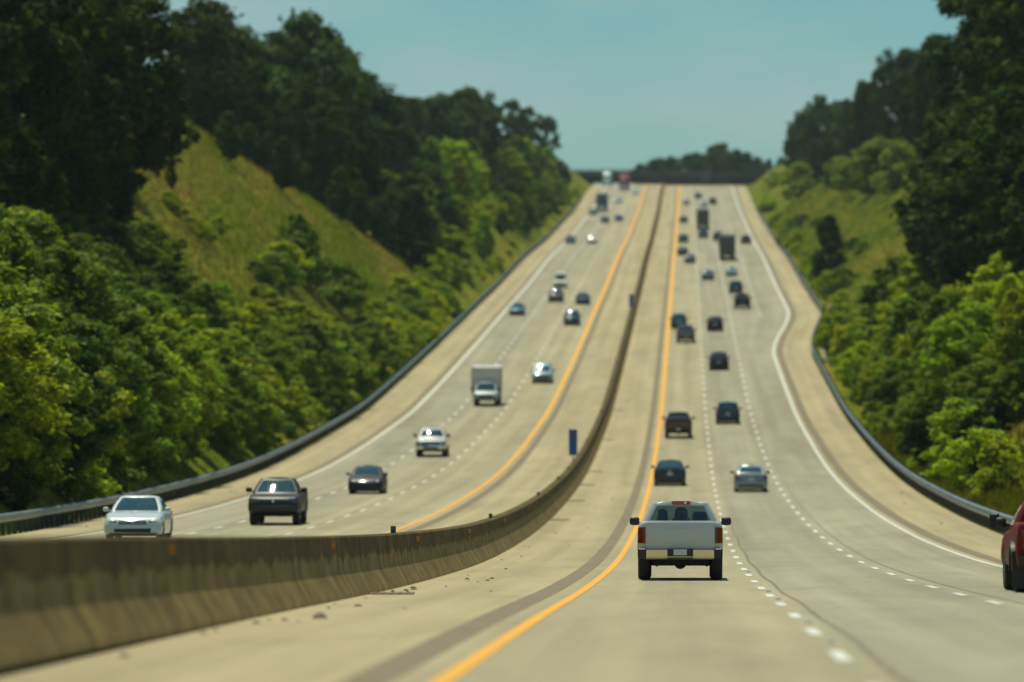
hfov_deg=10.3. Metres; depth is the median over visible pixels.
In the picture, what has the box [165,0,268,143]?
tree
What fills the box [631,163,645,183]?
tree
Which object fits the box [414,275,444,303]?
bush
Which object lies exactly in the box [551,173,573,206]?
sapling
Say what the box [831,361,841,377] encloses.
bush
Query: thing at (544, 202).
sapling
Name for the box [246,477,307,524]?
pickup truck
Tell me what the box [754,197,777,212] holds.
bush
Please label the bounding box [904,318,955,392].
tree
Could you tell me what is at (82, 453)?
tree
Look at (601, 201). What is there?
articulated lorry
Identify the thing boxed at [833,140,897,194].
bush
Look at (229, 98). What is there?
tree
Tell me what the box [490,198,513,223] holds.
sapling
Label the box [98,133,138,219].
tree
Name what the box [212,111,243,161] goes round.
tree
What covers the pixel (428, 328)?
bush
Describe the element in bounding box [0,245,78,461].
tree
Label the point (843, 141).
tree
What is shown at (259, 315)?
sapling
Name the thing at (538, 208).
sapling
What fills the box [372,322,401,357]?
sapling
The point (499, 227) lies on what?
sapling
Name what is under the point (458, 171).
tree
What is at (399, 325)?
bush
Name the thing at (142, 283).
sapling
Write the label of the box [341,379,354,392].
sapling
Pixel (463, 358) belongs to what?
road marking
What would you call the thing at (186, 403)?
tree
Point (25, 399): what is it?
tree
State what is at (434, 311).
bush
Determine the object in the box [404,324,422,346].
sapling
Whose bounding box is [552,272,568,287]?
delivery van
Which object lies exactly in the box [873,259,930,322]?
tree
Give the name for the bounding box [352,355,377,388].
sapling
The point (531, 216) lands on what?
sapling
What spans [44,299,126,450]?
tree
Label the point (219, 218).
bush
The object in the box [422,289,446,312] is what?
bush
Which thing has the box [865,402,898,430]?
bush
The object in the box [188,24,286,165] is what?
tree
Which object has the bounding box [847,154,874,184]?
bush
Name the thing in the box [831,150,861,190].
bush
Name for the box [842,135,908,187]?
bush
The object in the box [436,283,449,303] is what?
bush
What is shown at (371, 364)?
bush
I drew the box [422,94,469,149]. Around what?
tree
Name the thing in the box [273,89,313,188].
tree
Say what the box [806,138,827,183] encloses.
tree
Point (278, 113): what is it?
tree
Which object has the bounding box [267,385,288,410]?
bush
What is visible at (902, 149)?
bush
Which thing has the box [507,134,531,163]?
tree
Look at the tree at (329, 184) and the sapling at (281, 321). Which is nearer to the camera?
the sapling at (281, 321)
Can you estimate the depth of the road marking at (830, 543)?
315.40 m
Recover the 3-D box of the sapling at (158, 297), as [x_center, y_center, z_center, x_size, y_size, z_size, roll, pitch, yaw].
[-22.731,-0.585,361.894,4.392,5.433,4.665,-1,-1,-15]
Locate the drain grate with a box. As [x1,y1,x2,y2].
[369,592,414,594]
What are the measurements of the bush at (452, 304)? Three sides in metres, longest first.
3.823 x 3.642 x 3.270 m
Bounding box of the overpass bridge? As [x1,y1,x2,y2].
[573,169,770,184]
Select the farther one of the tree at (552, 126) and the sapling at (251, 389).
the tree at (552, 126)
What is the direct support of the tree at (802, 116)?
on the ground at (468, 295)
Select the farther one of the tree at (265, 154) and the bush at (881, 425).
the tree at (265, 154)
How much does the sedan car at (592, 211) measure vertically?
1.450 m
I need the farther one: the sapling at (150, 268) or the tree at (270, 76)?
the tree at (270, 76)
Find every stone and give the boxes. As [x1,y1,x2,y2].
[119,653,129,656]
[312,612,327,618]
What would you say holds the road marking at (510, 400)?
on the road at (490, 452)
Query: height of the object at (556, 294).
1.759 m
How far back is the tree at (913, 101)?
856.33 m
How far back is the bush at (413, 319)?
599.05 m
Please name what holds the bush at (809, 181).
on the ground at (468, 295)
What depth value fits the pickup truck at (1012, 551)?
112.77 m
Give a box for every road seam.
[177,396,469,535]
[272,393,513,536]
[731,522,911,681]
[772,458,1023,603]
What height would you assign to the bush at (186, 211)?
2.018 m
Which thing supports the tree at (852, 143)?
on the ground at (468, 295)
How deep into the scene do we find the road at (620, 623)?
136.79 m
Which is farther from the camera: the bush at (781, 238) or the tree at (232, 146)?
the bush at (781, 238)
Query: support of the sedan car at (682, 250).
on the road at (620, 623)
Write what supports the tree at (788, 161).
on the ground at (468, 295)
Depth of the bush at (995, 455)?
277.12 m
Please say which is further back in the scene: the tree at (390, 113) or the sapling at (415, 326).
the tree at (390, 113)
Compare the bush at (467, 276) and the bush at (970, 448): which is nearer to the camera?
the bush at (970, 448)
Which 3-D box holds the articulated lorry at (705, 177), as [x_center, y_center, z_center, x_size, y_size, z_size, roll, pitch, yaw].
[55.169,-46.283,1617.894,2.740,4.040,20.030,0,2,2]
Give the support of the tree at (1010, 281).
on the ground at (468, 295)
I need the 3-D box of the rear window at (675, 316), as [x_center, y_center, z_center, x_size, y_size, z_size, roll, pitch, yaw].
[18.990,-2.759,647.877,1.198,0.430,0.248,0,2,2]
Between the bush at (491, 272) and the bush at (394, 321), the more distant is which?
the bush at (491, 272)
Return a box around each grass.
[0,330,433,532]
[107,122,430,324]
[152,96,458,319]
[767,162,922,314]
[863,399,1023,515]
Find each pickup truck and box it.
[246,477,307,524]
[413,427,449,456]
[630,501,730,579]
[662,411,694,437]
[674,325,696,342]
[712,231,724,241]
[732,293,751,308]
[989,502,1023,591]
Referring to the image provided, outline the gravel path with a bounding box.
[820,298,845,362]
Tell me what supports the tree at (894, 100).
on the ground at (468, 295)
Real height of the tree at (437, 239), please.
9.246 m
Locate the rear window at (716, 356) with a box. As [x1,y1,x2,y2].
[713,354,724,358]
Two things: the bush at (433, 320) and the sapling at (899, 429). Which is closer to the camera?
the sapling at (899, 429)
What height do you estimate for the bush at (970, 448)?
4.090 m
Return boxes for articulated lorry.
[595,193,607,211]
[602,170,612,184]
[619,174,629,190]
[696,208,708,228]
[701,171,710,184]
[718,234,734,260]
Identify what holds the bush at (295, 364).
on the ground at (468, 295)
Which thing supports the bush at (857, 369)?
on the ground at (468, 295)
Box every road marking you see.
[73,184,608,536]
[189,193,615,533]
[286,193,629,533]
[386,184,647,532]
[431,185,679,681]
[692,195,852,660]
[706,192,1002,603]
[721,199,760,314]
[730,185,1002,567]
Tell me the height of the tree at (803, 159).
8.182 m
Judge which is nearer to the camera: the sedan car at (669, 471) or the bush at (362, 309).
the sedan car at (669, 471)
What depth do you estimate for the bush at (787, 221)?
1109.50 m
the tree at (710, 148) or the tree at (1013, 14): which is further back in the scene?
the tree at (710, 148)
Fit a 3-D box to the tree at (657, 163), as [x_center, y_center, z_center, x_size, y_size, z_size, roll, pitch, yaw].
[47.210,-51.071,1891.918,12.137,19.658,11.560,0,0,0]
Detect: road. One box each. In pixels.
[0,184,661,536]
[0,185,1023,681]
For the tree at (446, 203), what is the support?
on the ground at (468, 295)
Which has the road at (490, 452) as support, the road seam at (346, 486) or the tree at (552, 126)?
the road seam at (346, 486)
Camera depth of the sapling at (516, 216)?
996.97 m
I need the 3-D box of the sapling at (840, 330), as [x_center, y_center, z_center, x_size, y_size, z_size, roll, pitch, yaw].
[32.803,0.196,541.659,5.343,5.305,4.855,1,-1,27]
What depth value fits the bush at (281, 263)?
504.10 m
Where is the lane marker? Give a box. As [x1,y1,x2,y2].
[826,639,835,642]
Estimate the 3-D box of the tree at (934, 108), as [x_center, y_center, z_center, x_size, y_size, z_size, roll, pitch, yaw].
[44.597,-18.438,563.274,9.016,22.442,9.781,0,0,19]
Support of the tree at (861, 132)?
on the ground at (468, 295)
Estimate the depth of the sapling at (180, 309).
367.92 m
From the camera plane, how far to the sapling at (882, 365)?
439.25 m
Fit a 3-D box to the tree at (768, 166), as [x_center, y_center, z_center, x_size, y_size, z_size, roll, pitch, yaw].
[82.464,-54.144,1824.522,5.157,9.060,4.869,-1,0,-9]
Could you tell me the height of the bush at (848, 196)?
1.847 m
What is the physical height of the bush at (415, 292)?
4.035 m
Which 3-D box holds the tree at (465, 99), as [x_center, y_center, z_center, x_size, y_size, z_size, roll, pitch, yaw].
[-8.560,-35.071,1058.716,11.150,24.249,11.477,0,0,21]
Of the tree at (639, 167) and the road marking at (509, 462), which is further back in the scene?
the tree at (639, 167)
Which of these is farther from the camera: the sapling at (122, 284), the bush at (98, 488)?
the sapling at (122, 284)
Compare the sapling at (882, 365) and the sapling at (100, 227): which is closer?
the sapling at (100, 227)
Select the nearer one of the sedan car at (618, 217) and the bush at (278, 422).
the bush at (278, 422)
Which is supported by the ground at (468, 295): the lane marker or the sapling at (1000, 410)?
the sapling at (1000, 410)
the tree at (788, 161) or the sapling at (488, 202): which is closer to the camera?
the sapling at (488, 202)
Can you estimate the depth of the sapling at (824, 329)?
564.52 m
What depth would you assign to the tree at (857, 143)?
1159.24 m
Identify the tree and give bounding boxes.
[0,123,53,212]
[0,203,46,242]
[0,217,85,361]
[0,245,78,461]
[0,283,95,479]
[0,288,72,472]
[5,245,41,281]
[14,209,122,347]
[28,276,71,336]
[41,160,69,220]
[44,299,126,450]
[45,356,111,492]
[61,317,125,385]
[65,313,154,469]
[81,367,138,478]
[93,292,185,467]
[96,1,161,221]
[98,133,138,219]
[101,0,201,193]
[110,179,134,218]
[116,298,151,327]
[138,332,204,471]
[141,311,228,457]
[153,0,246,126]
[164,157,177,187]
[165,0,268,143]
[168,358,184,367]
[180,365,215,461]
[187,65,221,132]
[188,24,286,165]
[200,70,245,142]
[203,379,255,450]
[204,24,299,160]
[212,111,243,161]
[224,71,259,153]
[237,97,269,163]
[239,122,258,163]
[240,29,313,110]
[256,111,282,173]
[256,130,276,171]
[262,29,324,90]
[267,7,371,180]
[267,107,296,178]
[268,136,295,190]
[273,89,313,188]
[274,142,305,188]
[274,211,322,276]
[289,81,366,195]
[300,102,353,208]
[309,157,351,212]
[311,182,322,202]
[316,23,371,134]
[323,131,368,225]
[325,165,355,221]
[339,106,391,225]
[345,60,387,203]
[347,180,372,231]
[348,46,397,233]
[359,70,401,236]
[362,168,399,242]
[365,197,394,245]
[379,93,428,188]
[386,171,441,271]
[392,97,429,174]
[400,95,429,159]
[415,206,445,263]
[416,97,446,155]
[417,136,455,197]
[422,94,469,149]
[425,166,451,195]
[432,187,466,253]
[434,92,478,165]
[438,136,485,205]
[446,153,475,217]
[451,87,490,175]
[453,195,473,238]
[460,137,477,170]
[464,85,503,174]
[467,137,490,175]
[472,160,494,205]
[482,90,503,139]
[489,106,511,145]
[493,139,532,194]
[495,147,532,193]
[501,98,530,139]
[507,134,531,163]
[515,107,534,144]
[516,138,540,183]
[522,137,535,157]
[524,106,548,150]
[530,144,548,174]
[532,157,543,189]
[538,115,561,159]
[542,146,557,180]
[544,155,557,179]
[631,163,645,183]
[637,158,665,183]
[653,156,667,168]
[664,156,689,184]
[677,153,693,170]
[683,152,704,184]
[697,142,741,184]
[701,144,724,183]
[724,149,747,185]
[730,151,753,183]
[747,156,764,183]
[762,158,774,170]
[775,156,784,166]
[782,128,798,176]
[783,110,805,162]
[795,156,809,184]
[798,93,836,160]
[799,102,821,161]
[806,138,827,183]
[809,214,852,285]
[815,137,837,179]
[826,99,839,156]
[829,100,854,154]
[833,133,851,162]
[837,97,855,153]
[845,123,857,157]
[847,78,880,148]
[847,82,871,147]
[853,252,909,335]
[868,55,894,137]
[871,293,910,342]
[873,48,897,137]
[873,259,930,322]
[876,116,896,153]
[878,285,942,355]
[884,319,922,382]
[887,281,946,338]
[888,47,912,138]
[890,103,954,281]
[893,48,918,137]
[893,127,905,140]
[894,289,971,397]
[898,119,978,301]
[900,105,916,160]
[901,32,961,160]
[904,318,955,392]
[908,39,933,156]
[912,115,993,288]
[917,301,1004,402]
[920,0,983,155]
[924,74,967,131]
[924,96,977,272]
[927,93,1000,291]
[940,280,969,307]
[943,82,1023,282]
[949,0,1020,98]
[949,17,985,105]
[950,18,1023,134]
[955,175,984,294]
[956,0,1023,126]
[958,252,1016,329]
[959,85,1017,264]
[970,126,1023,265]
[977,284,1023,391]
[983,271,1023,329]
[989,0,1023,87]
[994,153,1023,294]
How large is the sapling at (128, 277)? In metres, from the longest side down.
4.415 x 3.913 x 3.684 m
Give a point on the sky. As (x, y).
(626, 84)
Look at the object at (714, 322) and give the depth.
639.72 m
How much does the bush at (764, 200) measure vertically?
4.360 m
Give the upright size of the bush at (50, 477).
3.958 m
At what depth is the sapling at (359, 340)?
504.88 m
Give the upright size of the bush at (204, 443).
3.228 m
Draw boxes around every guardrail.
[0,195,582,535]
[754,201,1013,533]
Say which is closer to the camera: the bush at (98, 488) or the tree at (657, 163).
the bush at (98, 488)
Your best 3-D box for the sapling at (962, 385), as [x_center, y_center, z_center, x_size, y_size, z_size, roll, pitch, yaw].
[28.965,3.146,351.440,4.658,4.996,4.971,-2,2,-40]
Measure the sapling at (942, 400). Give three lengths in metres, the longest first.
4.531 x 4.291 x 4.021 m
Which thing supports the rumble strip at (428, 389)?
on the road at (490, 452)
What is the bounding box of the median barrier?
[0,181,664,668]
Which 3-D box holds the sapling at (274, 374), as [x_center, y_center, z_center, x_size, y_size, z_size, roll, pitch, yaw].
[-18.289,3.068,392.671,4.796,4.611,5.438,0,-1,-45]
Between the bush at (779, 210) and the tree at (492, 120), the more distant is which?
the bush at (779, 210)
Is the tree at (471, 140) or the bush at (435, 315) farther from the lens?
the tree at (471, 140)
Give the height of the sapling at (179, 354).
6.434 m
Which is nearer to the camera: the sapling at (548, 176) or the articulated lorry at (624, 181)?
the sapling at (548, 176)
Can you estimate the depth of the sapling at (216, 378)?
339.57 m
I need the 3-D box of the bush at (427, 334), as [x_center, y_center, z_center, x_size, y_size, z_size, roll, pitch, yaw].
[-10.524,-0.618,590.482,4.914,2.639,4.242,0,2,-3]
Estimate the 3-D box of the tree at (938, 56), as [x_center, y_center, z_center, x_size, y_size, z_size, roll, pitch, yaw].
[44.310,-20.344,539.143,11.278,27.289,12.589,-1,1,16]
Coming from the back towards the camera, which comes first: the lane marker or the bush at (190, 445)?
the bush at (190, 445)
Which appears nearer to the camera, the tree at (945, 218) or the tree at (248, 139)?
the tree at (945, 218)
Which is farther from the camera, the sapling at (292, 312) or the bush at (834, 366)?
the bush at (834, 366)
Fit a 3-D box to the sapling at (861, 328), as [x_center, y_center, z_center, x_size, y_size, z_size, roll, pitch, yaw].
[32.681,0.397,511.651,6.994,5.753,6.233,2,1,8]
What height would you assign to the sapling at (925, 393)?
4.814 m
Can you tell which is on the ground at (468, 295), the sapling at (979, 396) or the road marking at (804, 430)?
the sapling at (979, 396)
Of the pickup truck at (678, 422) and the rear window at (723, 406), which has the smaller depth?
the pickup truck at (678, 422)
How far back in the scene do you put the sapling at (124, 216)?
416.31 m
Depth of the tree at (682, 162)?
1969.60 m
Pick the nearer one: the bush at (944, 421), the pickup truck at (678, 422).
the bush at (944, 421)
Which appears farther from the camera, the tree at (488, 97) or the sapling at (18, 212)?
the tree at (488, 97)
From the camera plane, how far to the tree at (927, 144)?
507.49 m
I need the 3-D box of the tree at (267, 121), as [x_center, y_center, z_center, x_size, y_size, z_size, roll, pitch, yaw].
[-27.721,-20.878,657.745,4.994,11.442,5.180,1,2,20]
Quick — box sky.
[143,0,967,184]
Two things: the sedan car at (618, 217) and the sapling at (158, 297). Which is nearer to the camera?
the sapling at (158, 297)
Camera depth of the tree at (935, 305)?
406.78 m
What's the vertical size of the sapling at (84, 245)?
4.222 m
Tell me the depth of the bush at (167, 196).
481.58 m
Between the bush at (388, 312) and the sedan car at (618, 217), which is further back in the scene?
the sedan car at (618, 217)
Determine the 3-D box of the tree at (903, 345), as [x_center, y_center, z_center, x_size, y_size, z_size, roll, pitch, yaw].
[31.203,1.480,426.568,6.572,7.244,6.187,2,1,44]
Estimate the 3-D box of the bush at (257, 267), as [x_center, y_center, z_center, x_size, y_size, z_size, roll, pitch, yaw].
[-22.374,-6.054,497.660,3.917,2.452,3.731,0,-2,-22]
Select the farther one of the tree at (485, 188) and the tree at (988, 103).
the tree at (485, 188)
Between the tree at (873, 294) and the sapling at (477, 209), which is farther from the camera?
the sapling at (477, 209)
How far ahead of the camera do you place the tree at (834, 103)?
1291.33 m
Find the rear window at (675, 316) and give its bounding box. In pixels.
[674,315,683,318]
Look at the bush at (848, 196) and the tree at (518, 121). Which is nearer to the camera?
the bush at (848, 196)
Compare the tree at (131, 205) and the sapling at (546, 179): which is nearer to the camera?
the tree at (131, 205)
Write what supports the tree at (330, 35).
on the ground at (468, 295)
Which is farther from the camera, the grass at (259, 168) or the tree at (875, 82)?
the tree at (875, 82)
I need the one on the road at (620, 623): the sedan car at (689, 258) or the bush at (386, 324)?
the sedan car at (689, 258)
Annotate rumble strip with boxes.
[60,184,607,536]
[340,185,677,681]
[404,184,649,531]
[732,185,1002,563]
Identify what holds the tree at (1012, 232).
on the ground at (468, 295)
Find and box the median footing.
[0,185,661,675]
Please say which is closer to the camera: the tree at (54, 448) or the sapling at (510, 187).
the tree at (54, 448)
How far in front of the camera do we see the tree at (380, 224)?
680.11 m
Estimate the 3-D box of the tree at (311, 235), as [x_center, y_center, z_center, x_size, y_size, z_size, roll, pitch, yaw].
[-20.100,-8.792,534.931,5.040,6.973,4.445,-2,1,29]
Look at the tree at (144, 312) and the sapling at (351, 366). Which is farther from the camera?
the sapling at (351, 366)
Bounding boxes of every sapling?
[1,204,89,282]
[49,294,97,336]
[50,219,77,248]
[51,216,71,236]
[57,208,90,237]
[65,212,139,252]
[66,231,123,273]
[73,292,114,341]
[75,268,121,306]
[91,238,107,246]
[96,246,147,290]
[100,227,145,268]
[104,266,167,334]
[113,271,144,295]
[114,369,174,471]
[116,216,138,224]
[120,214,195,280]
[121,214,131,218]
[126,247,201,315]
[129,294,176,337]
[130,237,160,262]
[130,264,177,300]
[136,274,176,305]
[138,246,160,267]
[138,279,158,302]
[140,263,183,295]
[144,290,180,317]
[147,391,170,439]
[148,287,186,321]
[165,328,227,388]
[170,297,210,329]
[171,352,207,395]
[176,273,231,342]
[180,314,234,359]
[206,349,271,403]
[209,345,267,444]
[211,279,244,329]
[217,300,253,342]
[217,329,240,356]
[224,328,259,356]
[226,361,283,440]
[227,354,283,401]
[229,351,253,368]
[234,356,281,407]
[239,325,298,377]
[241,301,286,342]
[244,290,289,324]
[245,283,287,302]
[251,339,296,400]
[257,356,285,404]
[265,298,289,322]
[268,309,292,332]
[274,318,345,396]
[277,301,346,347]
[284,335,326,396]
[288,310,297,315]
[299,330,359,388]
[325,320,366,375]
[333,317,368,348]
[334,340,363,384]
[336,332,374,389]
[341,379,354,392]
[352,320,391,374]
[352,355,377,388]
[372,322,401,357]
[386,325,412,358]
[387,329,407,362]
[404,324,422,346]
[408,322,428,346]
[417,248,453,286]
[432,225,474,270]
[437,253,470,286]
[463,218,481,245]
[470,205,495,230]
[471,211,497,260]
[476,196,499,220]
[484,173,531,209]
[486,172,527,207]
[490,185,517,216]
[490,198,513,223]
[493,207,511,235]
[507,193,525,231]
[522,196,543,233]
[525,198,546,228]
[527,179,559,217]
[538,172,551,183]
[538,184,563,212]
[540,177,557,210]
[543,168,551,179]
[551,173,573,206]
[555,160,571,188]
[810,303,851,355]
[817,310,834,356]
[828,316,868,359]
[833,312,864,361]
[833,340,873,391]
[836,314,883,369]
[848,354,884,412]
[848,372,861,392]
[853,357,887,421]
[860,337,887,372]
[860,342,878,365]
[865,357,911,422]
[871,350,906,402]
[887,394,912,430]
[889,397,929,453]
[896,370,920,406]
[898,400,950,467]
[901,377,947,418]
[911,395,950,448]
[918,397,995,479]
[941,334,996,394]
[945,352,1014,410]
[950,387,1006,430]
[951,407,1001,476]
[971,394,1012,430]
[981,358,1023,424]
[984,351,1001,373]
[1016,340,1023,379]
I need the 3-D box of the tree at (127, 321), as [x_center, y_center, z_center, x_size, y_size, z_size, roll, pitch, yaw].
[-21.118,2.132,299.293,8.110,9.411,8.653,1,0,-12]
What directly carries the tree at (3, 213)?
on the ground at (468, 295)
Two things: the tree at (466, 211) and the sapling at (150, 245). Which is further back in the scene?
the tree at (466, 211)
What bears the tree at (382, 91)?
on the ground at (468, 295)
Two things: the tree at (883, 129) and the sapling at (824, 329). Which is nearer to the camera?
the sapling at (824, 329)
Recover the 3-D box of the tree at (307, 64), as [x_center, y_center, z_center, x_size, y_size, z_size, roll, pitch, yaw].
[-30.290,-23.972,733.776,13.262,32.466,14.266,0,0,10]
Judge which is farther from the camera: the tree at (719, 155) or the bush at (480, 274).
the tree at (719, 155)
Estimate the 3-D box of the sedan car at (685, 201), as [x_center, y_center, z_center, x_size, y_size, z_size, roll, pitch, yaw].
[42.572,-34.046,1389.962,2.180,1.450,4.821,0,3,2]
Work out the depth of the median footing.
58.18 m
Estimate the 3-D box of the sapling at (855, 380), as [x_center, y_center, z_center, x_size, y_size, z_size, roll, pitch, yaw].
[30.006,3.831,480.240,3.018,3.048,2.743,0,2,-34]
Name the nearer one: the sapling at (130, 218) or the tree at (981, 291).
the tree at (981, 291)
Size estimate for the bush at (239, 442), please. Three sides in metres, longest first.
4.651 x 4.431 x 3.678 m
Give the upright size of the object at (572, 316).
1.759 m
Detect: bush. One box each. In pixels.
[0,456,39,511]
[15,424,78,492]
[52,481,88,502]
[74,455,124,499]
[97,449,146,495]
[138,424,177,473]
[160,190,180,210]
[163,195,191,217]
[180,439,203,450]
[184,217,208,238]
[187,439,207,461]
[195,220,218,242]
[203,409,225,440]
[204,401,244,453]
[210,214,231,234]
[222,377,261,407]
[244,259,278,284]
[249,238,314,287]
[249,425,276,453]
[252,251,307,295]
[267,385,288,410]
[268,412,299,443]
[268,416,285,433]
[278,385,323,430]
[280,235,323,281]
[283,380,330,426]
[287,359,305,382]
[289,252,347,284]
[308,388,342,420]
[311,374,351,413]
[314,256,378,310]
[350,302,374,314]
[351,315,378,328]
[355,367,382,395]
[364,316,407,340]
[364,350,379,378]
[368,350,392,382]
[369,298,411,323]
[371,307,401,321]
[371,338,408,368]
[385,283,433,316]
[385,294,403,308]
[385,316,408,326]
[388,273,426,297]
[389,301,411,323]
[392,320,425,358]
[399,294,431,320]
[407,315,442,338]
[410,273,442,294]
[412,271,435,290]
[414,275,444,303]
[417,313,442,331]
[417,316,436,334]
[419,328,433,344]
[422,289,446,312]
[423,312,442,330]
[429,307,444,330]
[433,307,449,322]
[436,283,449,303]
[440,300,454,316]
[442,292,459,317]
[444,293,464,313]
[449,280,463,291]
[464,273,473,282]
[469,281,476,290]
[474,272,488,280]
[485,266,494,275]
[486,258,496,266]
[492,255,504,264]
[495,264,504,272]
[504,249,513,257]
[509,241,518,248]
[522,232,531,239]
[573,189,579,197]
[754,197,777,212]
[756,195,776,208]
[758,197,775,212]
[762,170,784,187]
[766,211,788,228]
[768,207,785,224]
[774,215,793,233]
[774,226,803,245]
[776,160,814,200]
[779,226,808,248]
[782,229,811,250]
[786,243,803,255]
[792,213,809,226]
[795,245,820,269]
[798,250,817,274]
[799,171,820,186]
[804,262,827,282]
[807,216,824,227]
[808,271,844,294]
[819,158,839,187]
[819,265,860,292]
[819,289,852,311]
[821,280,845,300]
[821,304,851,315]
[826,348,838,366]
[829,167,849,190]
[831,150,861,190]
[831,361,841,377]
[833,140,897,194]
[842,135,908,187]
[842,194,855,203]
[845,237,858,250]
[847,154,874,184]
[848,367,860,379]
[852,239,870,255]
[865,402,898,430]
[869,416,894,436]
[870,137,923,194]
[906,448,918,466]
[927,444,941,468]
[931,427,1023,491]
[966,434,1023,497]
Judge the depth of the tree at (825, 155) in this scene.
1192.12 m
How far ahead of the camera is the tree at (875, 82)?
1081.66 m
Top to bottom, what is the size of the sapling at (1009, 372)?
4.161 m
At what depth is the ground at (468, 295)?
557.18 m
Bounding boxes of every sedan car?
[103,495,172,535]
[346,465,387,493]
[508,303,525,314]
[565,235,575,243]
[574,292,591,303]
[588,209,597,214]
[600,216,609,222]
[614,197,622,202]
[614,215,623,221]
[631,189,638,194]
[651,459,688,485]
[676,247,688,255]
[679,216,687,222]
[682,199,690,204]
[683,254,696,262]
[694,193,701,197]
[700,201,708,206]
[700,270,714,279]
[724,266,738,275]
[730,465,769,491]
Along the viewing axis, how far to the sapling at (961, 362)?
372.15 m
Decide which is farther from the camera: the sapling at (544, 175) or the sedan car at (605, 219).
the sapling at (544, 175)
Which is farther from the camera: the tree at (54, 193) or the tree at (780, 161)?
the tree at (780, 161)
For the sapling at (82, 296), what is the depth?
303.52 m
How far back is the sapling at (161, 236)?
401.45 m
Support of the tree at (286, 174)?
on the ground at (468, 295)
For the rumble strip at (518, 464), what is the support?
on the road at (490, 452)
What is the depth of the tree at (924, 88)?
807.92 m
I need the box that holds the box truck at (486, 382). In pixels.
[471,365,502,405]
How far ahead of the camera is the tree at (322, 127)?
668.09 m
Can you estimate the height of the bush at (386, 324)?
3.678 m
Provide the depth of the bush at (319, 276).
537.59 m
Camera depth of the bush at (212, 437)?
349.89 m
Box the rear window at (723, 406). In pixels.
[720,404,735,409]
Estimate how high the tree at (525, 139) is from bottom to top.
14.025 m
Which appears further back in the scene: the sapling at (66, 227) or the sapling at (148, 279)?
the sapling at (148, 279)
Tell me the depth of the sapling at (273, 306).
463.32 m
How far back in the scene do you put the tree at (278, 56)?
705.30 m
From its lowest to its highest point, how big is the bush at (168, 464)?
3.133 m
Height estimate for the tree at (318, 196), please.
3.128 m
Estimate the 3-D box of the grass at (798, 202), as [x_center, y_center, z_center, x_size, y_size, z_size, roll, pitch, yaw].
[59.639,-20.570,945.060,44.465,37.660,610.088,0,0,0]
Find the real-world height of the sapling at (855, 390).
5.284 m
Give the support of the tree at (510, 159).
on the ground at (468, 295)
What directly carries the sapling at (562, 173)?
on the ground at (468, 295)
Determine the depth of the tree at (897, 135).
969.06 m
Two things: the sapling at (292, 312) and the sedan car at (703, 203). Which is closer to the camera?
the sapling at (292, 312)
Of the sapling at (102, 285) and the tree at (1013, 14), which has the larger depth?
the tree at (1013, 14)
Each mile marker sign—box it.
[569,429,576,463]
[629,294,632,306]
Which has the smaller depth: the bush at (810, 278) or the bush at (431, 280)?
the bush at (431, 280)
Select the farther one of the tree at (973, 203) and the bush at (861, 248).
the bush at (861, 248)
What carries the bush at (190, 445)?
on the ground at (468, 295)
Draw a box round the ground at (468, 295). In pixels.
[0,123,1023,535]
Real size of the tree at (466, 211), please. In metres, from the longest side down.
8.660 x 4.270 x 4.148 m
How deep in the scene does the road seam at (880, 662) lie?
70.30 m
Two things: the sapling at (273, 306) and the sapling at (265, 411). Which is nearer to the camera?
the sapling at (265, 411)
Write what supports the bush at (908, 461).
on the ground at (468, 295)
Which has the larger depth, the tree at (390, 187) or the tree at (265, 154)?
the tree at (390, 187)
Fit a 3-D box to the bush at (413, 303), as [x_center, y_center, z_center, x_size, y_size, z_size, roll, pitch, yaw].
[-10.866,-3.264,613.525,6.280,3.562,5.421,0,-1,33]
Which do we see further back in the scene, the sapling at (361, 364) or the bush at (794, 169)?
the bush at (794, 169)
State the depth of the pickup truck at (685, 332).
609.12 m
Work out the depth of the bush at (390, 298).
605.65 m
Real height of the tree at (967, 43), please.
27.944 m
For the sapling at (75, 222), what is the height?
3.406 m
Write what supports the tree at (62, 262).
on the ground at (468, 295)
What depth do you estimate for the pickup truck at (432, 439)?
371.90 m
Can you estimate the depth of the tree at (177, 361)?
311.42 m

